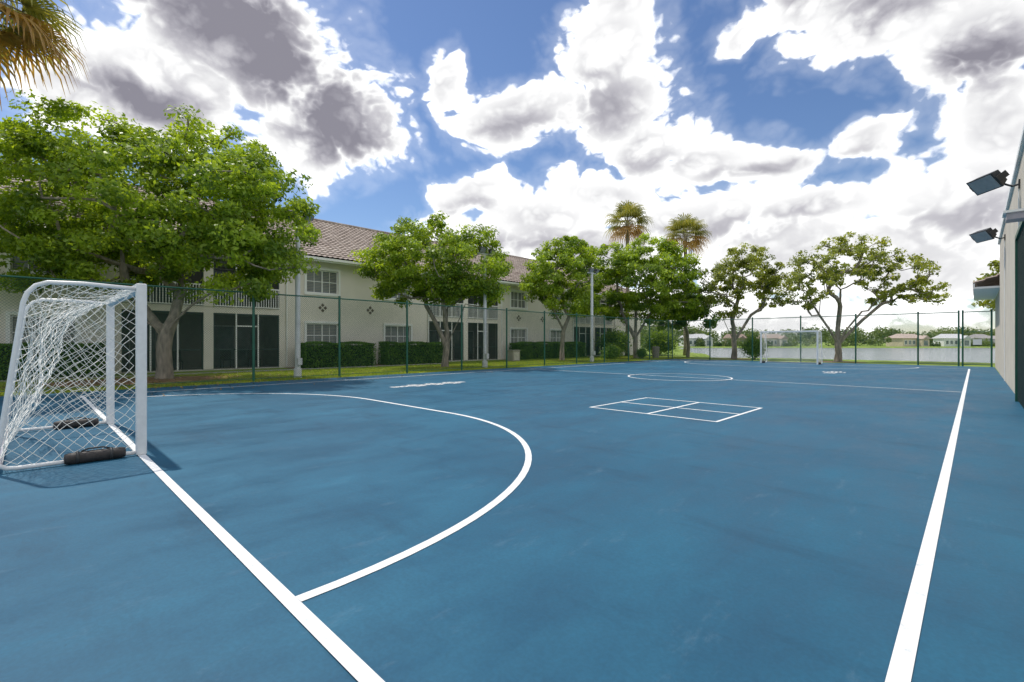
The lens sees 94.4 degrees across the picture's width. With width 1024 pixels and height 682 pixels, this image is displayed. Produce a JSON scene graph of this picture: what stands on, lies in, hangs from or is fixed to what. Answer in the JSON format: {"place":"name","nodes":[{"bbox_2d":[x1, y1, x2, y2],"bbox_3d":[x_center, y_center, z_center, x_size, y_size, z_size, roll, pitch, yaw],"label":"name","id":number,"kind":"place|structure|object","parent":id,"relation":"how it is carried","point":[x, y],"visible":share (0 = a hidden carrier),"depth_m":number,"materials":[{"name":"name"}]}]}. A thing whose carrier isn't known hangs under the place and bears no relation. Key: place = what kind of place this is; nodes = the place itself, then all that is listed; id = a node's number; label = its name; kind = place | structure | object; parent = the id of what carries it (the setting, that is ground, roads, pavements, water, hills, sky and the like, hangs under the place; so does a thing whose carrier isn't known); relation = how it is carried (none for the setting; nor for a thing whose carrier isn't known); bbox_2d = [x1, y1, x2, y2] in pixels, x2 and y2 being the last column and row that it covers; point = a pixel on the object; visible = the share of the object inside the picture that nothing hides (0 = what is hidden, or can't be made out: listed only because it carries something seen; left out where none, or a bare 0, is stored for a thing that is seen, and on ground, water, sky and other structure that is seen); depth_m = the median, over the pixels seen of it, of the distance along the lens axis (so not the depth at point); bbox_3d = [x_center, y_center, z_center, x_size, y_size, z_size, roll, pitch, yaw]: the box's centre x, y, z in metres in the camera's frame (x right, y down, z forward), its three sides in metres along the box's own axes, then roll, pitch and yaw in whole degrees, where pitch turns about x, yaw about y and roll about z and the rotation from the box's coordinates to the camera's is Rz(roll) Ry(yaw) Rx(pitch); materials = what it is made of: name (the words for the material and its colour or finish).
{"place":"outdoors","nodes":[
{"label":"outdoors","id":0,"kind":"place"},
{"bbox_2d":[0,363,440,381],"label":"concrete path","id":1,"kind":"structure","parent":0,"point":[226,372],"depth_m":21.38,"materials":[{"name":"beige concrete"}]},
{"bbox_2d":[0,342,999,395],"bbox_3d":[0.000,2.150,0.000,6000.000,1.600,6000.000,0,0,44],"label":"ground","id":2,"kind":"structure","parent":0,"point":[696,355],"depth_m":34.63,"materials":[{"name":"green plant"}]},
{"bbox_2d":[0,0,90,109],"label":"fan palm tree","id":3,"kind":"object","parent":2,"relation":"on","point":[32,31],"visible":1,"depth_m":14.15,"materials":[{"name":"green plant"}]},
{"bbox_2d":[0,341,105,379],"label":"hedge","id":4,"kind":"object","parent":2,"relation":"on","point":[4,363],"visible":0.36,"depth_m":17.66,"materials":[{"name":"green plant"}]},
{"bbox_2d":[0,89,321,378],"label":"oak tree","id":5,"kind":"object","parent":2,"relation":"on","point":[227,227],"visible":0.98,"depth_m":15.71,"materials":[{"name":"green plant"}]},
{"bbox_2d":[285,210,313,377],"bbox_3d":[-7.981,-1.715,17.736,0.460,6.330,1.044,0,0,44],"label":"light pole","id":6,"kind":"object","parent":2,"relation":"on","point":[297,369],"visible":0.44,"depth_m":17.72,"materials":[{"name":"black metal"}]},
{"bbox_2d":[0,223,639,373],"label":"walls","id":7,"kind":"structure","parent":2,"relation":"on","point":[355,286],"depth_m":27.18,"materials":[{"name":"beige paint"}]},
{"bbox_2d":[6,234,629,346],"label":"windows","id":8,"kind":"structure","parent":7,"relation":"attached to","point":[327,282],"depth_m":26.50,"materials":[{"name":"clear glass"}]},
{"bbox_2d":[14,177,648,365],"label":"roof trim","id":9,"kind":"structure","parent":7,"relation":"attached to","point":[329,260],"depth_m":30.68,"materials":[{"name":"paint"}]},
{"bbox_2d":[0,164,629,292],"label":"roof","id":10,"kind":"structure","parent":9,"relation":"on","point":[337,241],"depth_m":30.40,"materials":[{"name":"tile"}]},
{"bbox_2d":[293,253,522,282],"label":"roof back","id":11,"kind":"structure","parent":9,"relation":"attached to","point":[368,262],"depth_m":36.88,"materials":[{"name":"paint"}]},
{"bbox_2d":[121,256,611,371],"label":"screens","id":12,"kind":"object","parent":7,"relation":"attached to","point":[198,276],"visible":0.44,"depth_m":23.35,"materials":[{"name":"dark mesh screen"},{"name":"painted aluminium"}]},
{"bbox_2d":[123,278,612,324],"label":"balcony railings","id":13,"kind":"object","parent":7,"relation":"attached to","point":[460,304],"visible":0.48,"depth_m":24.52,"materials":[{"name":"metal"}]},
{"bbox_2d":[318,304,624,325],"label":"diamond tiles","id":14,"kind":"object","parent":7,"relation":"attached to","point":[325,308],"visible":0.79,"depth_m":28.42,"materials":[{"name":"tile"}]},
{"bbox_2d":[0,275,672,392],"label":"chain link fence","id":15,"kind":"object","parent":2,"relation":"on","point":[648,339],"visible":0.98,"depth_m":17.75,"materials":[{"name":"green metal"}]},
{"bbox_2d":[0,355,694,395],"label":"grass","id":16,"kind":"structure","parent":2,"relation":"on","point":[366,373],"depth_m":20.74,"materials":[{"name":"green plant"}]},
{"bbox_2d":[3,358,866,388],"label":"mulch beds","id":17,"kind":"object","parent":2,"relation":"on","point":[151,381],"visible":0.27,"depth_m":16.57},
{"bbox_2d":[301,341,376,367],"bbox_3d":[-9.438,0.662,25.731,1.325,1.476,4.097,0,0,44],"label":"hedge","id":18,"kind":"object","parent":17,"relation":"on","point":[324,353],"visible":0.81,"depth_m":25.10,"materials":[{"name":"green plant"}]},
{"bbox_2d":[378,341,442,364],"bbox_3d":[-6.117,0.662,29.121,1.314,1.477,4.197,0,0,44],"label":"hedge","id":19,"kind":"object","parent":17,"relation":"on","point":[415,352],"visible":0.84,"depth_m":28.45,"materials":[{"name":"green plant"}]},
{"bbox_2d":[348,211,513,366],"bbox_3d":[-3.943,-2.750,24.886,8.037,8.438,6.912,0,0,44],"label":"oak tree","id":20,"kind":"object","parent":17,"relation":"on","point":[446,280],"visible":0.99,"depth_m":24.19,"materials":[{"name":"green plant"}]},
{"bbox_2d":[509,341,552,359],"bbox_3d":[1.534,0.661,36.948,1.311,1.478,3.883,0,0,44],"label":"hedge","id":21,"kind":"object","parent":17,"relation":"on","point":[519,347],"visible":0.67,"depth_m":36.40,"materials":[{"name":"green plant"}]},
{"bbox_2d":[518,235,603,359],"bbox_3d":[3.585,-3.147,34.433,5.797,9.194,5.985,0,0,44],"label":"oak tree","id":22,"kind":"object","parent":17,"relation":"on","point":[539,274],"visible":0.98,"depth_m":33.54,"materials":[{"name":"green plant"}]},
{"bbox_2d":[551,341,586,357],"bbox_3d":[4.725,0.664,40.202,1.306,1.473,3.995,0,0,44],"label":"hedge","id":23,"kind":"object","parent":17,"relation":"on","point":[555,350],"visible":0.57,"depth_m":39.69,"materials":[{"name":"green plant"}]},
{"bbox_2d":[583,232,708,357],"bbox_3d":[10.571,-3.736,38.638,10.482,10.432,7.422,0,0,7],"label":"oak tree","id":24,"kind":"object","parent":17,"relation":"on","point":[664,266],"visible":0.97,"depth_m":37.85,"materials":[{"name":"green plant"}]},
{"bbox_2d":[478,247,494,367],"bbox_3d":[-1.339,-1.715,24.528,0.460,6.330,1.044,0,0,44],"label":"light pole","id":25,"kind":"object","parent":2,"relation":"on","point":[482,249],"visible":0.78,"depth_m":24.51,"materials":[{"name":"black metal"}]},
{"bbox_2d":[508,350,519,360],"bbox_3d":[0.093,0.950,32.848,0.680,0.800,0.780,0,0,44],"label":"utility box","id":26,"kind":"object","parent":2,"relation":"on","point":[516,354],"visible":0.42,"depth_m":32.57,"materials":[{"name":"metal"}]},
{"bbox_2d":[587,268,599,360],"bbox_3d":[5.373,-1.715,31.392,0.460,6.330,1.044,0,0,44],"label":"light pole","id":27,"kind":"object","parent":2,"relation":"on","point":[590,270],"visible":0.89,"depth_m":31.38,"materials":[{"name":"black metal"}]},
{"bbox_2d":[597,342,619,358],"bbox_3d":[7.646,0.677,36.776,1.873,1.467,2.105,0,0,44],"label":"shrub","id":28,"kind":"object","parent":2,"relation":"on","point":[611,352],"visible":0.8,"depth_m":36.47,"materials":[{"name":"green plant"}]},
{"bbox_2d":[593,326,631,355],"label":"shrub","id":29,"kind":"object","parent":2,"relation":"on","point":[615,339],"visible":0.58,"depth_m":43.53,"materials":[{"name":"green plant"}]},
{"bbox_2d":[603,200,653,355],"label":"fan palm tree","id":30,"kind":"object","parent":2,"relation":"on","point":[628,209],"visible":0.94,"depth_m":45.65,"materials":[{"name":"green plant"}]},
{"bbox_2d":[636,347,647,358],"bbox_3d":[10.256,0.886,37.345,1.142,1.046,1.163,0,0,44],"label":"shrub","id":31,"kind":"object","parent":2,"relation":"on","point":[639,354],"visible":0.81,"depth_m":37.25,"materials":[{"name":"green plant"}]},
{"bbox_2d":[652,346,659,357],"bbox_3d":[12.072,0.850,39.806,0.640,1.000,0.640,0,0,44],"label":"trash bin","id":32,"kind":"object","parent":2,"relation":"on","point":[654,351],"visible":0.72,"depth_m":39.59,"materials":[{"name":"grey plastic"}]},
{"bbox_2d":[643,329,677,355],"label":"shrub","id":33,"kind":"object","parent":2,"relation":"on","point":[657,338],"visible":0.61,"depth_m":46.47,"materials":[{"name":"green plant"}]},
{"bbox_2d":[640,319,683,350],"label":"distant trees","id":34,"kind":"object","parent":2,"relation":"on","point":[654,328],"visible":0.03,"depth_m":80.67,"materials":[{"name":"green plant"}]},
{"bbox_2d":[663,213,712,354],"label":"fan palm tree","id":35,"kind":"object","parent":2,"relation":"on","point":[685,225],"visible":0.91,"depth_m":47.33,"materials":[{"name":"green plant"}]},
{"bbox_2d":[655,284,726,356],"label":"shade tree","id":36,"kind":"object","parent":2,"relation":"on","point":[705,313],"visible":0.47,"depth_m":41.68,"materials":[{"name":"green plant"}]},
{"bbox_2d":[679,338,712,345],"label":"walls","id":37,"kind":"structure","parent":2,"relation":"on","point":[692,339],"depth_m":143.79,"materials":[{"name":"white paint"}]},
{"bbox_2d":[679,334,713,338],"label":"roof","id":38,"kind":"structure","parent":37,"relation":"on","point":[699,336],"depth_m":145.28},
{"bbox_2d":[696,242,795,358],"bbox_3d":[18.480,-3.136,37.543,5.664,9.206,7.585,0,0,66],"label":"shade tree","id":39,"kind":"object","parent":2,"relation":"on","point":[767,281],"visible":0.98,"depth_m":36.86,"materials":[{"name":"green plant"}]},
{"bbox_2d":[735,332,767,359],"bbox_3d":[18.129,0.345,35.530,2.225,2.128,2.034,0,0,-10],"label":"shrub","id":40,"kind":"object","parent":2,"relation":"on","point":[746,345],"visible":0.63,"depth_m":35.37,"materials":[{"name":"green plant"}]},
{"bbox_2d":[759,338,787,345],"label":"walls","id":41,"kind":"structure","parent":2,"relation":"on","point":[779,342],"depth_m":146.28,"materials":[{"name":"beige paint"}]},
{"bbox_2d":[758,334,787,338],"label":"roof","id":42,"kind":"structure","parent":41,"relation":"on","point":[777,336],"depth_m":147.22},
{"bbox_2d":[647,310,959,365],"bbox_3d":[17.722,-0.180,33.022,19.609,3.160,0.100,0,0,44],"label":"chain link fence","id":43,"kind":"object","parent":2,"relation":"on","point":[710,347],"visible":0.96,"depth_m":30.01,"materials":[{"name":"green metal"}]},
{"bbox_2d":[897,309,992,366],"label":"chain link gate","id":44,"kind":"structure","parent":43,"relation":"attached to","point":[977,341],"depth_m":25.65,"materials":[{"name":"green metal"}]},
{"bbox_2d":[673,324,994,345],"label":"distant trees","id":45,"kind":"object","parent":2,"relation":"on","point":[876,335],"visible":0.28,"depth_m":162.53,"materials":[{"name":"green plant"}]},
{"bbox_2d":[695,335,994,346],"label":"lakeside bushes","id":46,"kind":"object","parent":2,"relation":"on","point":[728,342],"visible":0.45,"depth_m":143.90,"materials":[{"name":"green plant"}]},
{"bbox_2d":[779,231,951,361],"bbox_3d":[24.126,-2.921,31.966,11.148,8.781,6.478,0,0,12],"label":"shade tree","id":47,"kind":"object","parent":2,"relation":"on","point":[829,276],"visible":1,"depth_m":31.80,"materials":[{"name":"green plant"}]},
{"bbox_2d":[886,338,928,345],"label":"walls","id":48,"kind":"structure","parent":2,"relation":"on","point":[900,341],"depth_m":144.34,"materials":[{"name":"beige paint"}]},
{"bbox_2d":[886,334,929,338],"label":"roof","id":49,"kind":"structure","parent":48,"relation":"on","point":[906,336],"depth_m":145.05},
{"bbox_2d":[904,340,927,344],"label":"windows","id":50,"kind":"structure","parent":48,"relation":"attached to","point":[914,342],"depth_m":144.01,"materials":[{"name":"grey glass"}]},
{"bbox_2d":[933,338,970,345],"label":"walls","id":51,"kind":"structure","parent":2,"relation":"on","point":[943,340],"depth_m":146.90,"materials":[{"name":"white paint"}]},
{"bbox_2d":[934,334,971,338],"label":"roof","id":52,"kind":"structure","parent":51,"relation":"on","point":[947,335],"depth_m":147.86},
{"bbox_2d":[946,340,968,344],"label":"windows","id":53,"kind":"structure","parent":51,"relation":"attached to","point":[951,342],"depth_m":146.62,"materials":[{"name":"grey glass"}]},
{"bbox_2d":[971,260,999,310],"bbox_3d":[31.278,-1.973,29.482,3.910,6.875,4.107,0,0,44],"label":"shade tree","id":54,"kind":"object","parent":2,"relation":"on","point":[996,265],"visible":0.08,"depth_m":30.21,"materials":[{"name":"green plant"}]},
{"bbox_2d":[995,149,1023,393],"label":"walls","id":55,"kind":"structure","parent":2,"relation":"on","point":[1010,230],"depth_m":14.42,"materials":[{"name":"beige paint"}]},
{"bbox_2d":[973,273,999,294],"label":"roof","id":56,"kind":"structure","parent":55,"relation":"on","point":[992,281],"depth_m":21.31,"materials":[{"name":"tile"}]},
{"bbox_2d":[969,227,1005,242],"bbox_3d":[16.283,-3.641,16.202,0.670,0.441,0.750,0,0,8],"label":"wall floodlight","id":57,"kind":"object","parent":55,"relation":"attached to","point":[983,235],"depth_m":16.06,"materials":[{"name":"black metal"}]},
{"bbox_2d":[966,170,1019,195],"bbox_3d":[11.179,-3.691,10.983,0.670,0.441,0.750,0,0,8],"label":"wall floodlight","id":58,"kind":"object","parent":55,"relation":"attached to","point":[991,181],"depth_m":10.84,"materials":[{"name":"black metal"}]},
{"bbox_2d":[973,125,1023,380],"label":"trim","id":59,"kind":"structure","parent":55,"relation":"attached to","point":[991,292],"depth_m":13.21,"materials":[{"name":"white paint"}]},
{"bbox_2d":[1015,221,1023,408],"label":"louvred door","id":60,"kind":"structure","parent":55,"relation":"attached to","point":[1019,316],"depth_m":10.04,"materials":[{"name":"green plastic"}]},
{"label":"walls","id":61,"kind":"object","parent":2,"relation":"on","visible":0},
{"bbox_2d":[724,334,746,338],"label":"roof","id":62,"kind":"structure","parent":61,"relation":"on","point":[743,336],"depth_m":151.63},
{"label":"walls","id":63,"kind":"object","parent":2,"relation":"on","visible":0},
{"bbox_2d":[969,334,994,338],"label":"roof","id":64,"kind":"structure","parent":63,"relation":"on","point":[974,336],"depth_m":151.65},
{"bbox_2d":[0,359,1023,681],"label":"sports court","id":65,"kind":"object","parent":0,"point":[778,535],"visible":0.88,"depth_m":3.35,"materials":[{"name":"blue plastic"}]},
{"bbox_2d":[0,280,146,470],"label":"soccer goal","id":66,"kind":"object","parent":65,"relation":"on","point":[138,291],"visible":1,"depth_m":5.48,"materials":[{"name":"white paint"}]},
{"bbox_2d":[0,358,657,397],"bbox_3d":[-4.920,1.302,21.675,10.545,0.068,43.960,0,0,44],"label":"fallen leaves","id":67,"kind":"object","parent":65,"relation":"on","point":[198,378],"visible":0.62,"depth_m":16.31,"materials":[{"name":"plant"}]},
{"bbox_2d":[80,360,969,681],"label":"court line markings","id":68,"kind":"object","parent":65,"relation":"on","point":[900,668],"visible":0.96,"depth_m":2.79,"materials":[{"name":"white paint"}]},
{"bbox_2d":[760,330,822,364],"bbox_3d":[17.114,0.323,29.086,3.180,2.006,1.222,0,0,44],"label":"soccer goal","id":69,"kind":"object","parent":65,"relation":"on","point":[808,331],"visible":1,"depth_m":29.17,"materials":[{"name":"white paint"}]},
{"bbox_2d":[0,0,1023,341],"label":"sky","id":70,"kind":"structure","parent":0,"point":[787,127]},
{"bbox_2d":[681,348,994,362],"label":"lake water","id":71,"kind":"structure","parent":0,"point":[721,352],"depth_m":68.14,"materials":[{"name":"grey liquid"}]}
]}

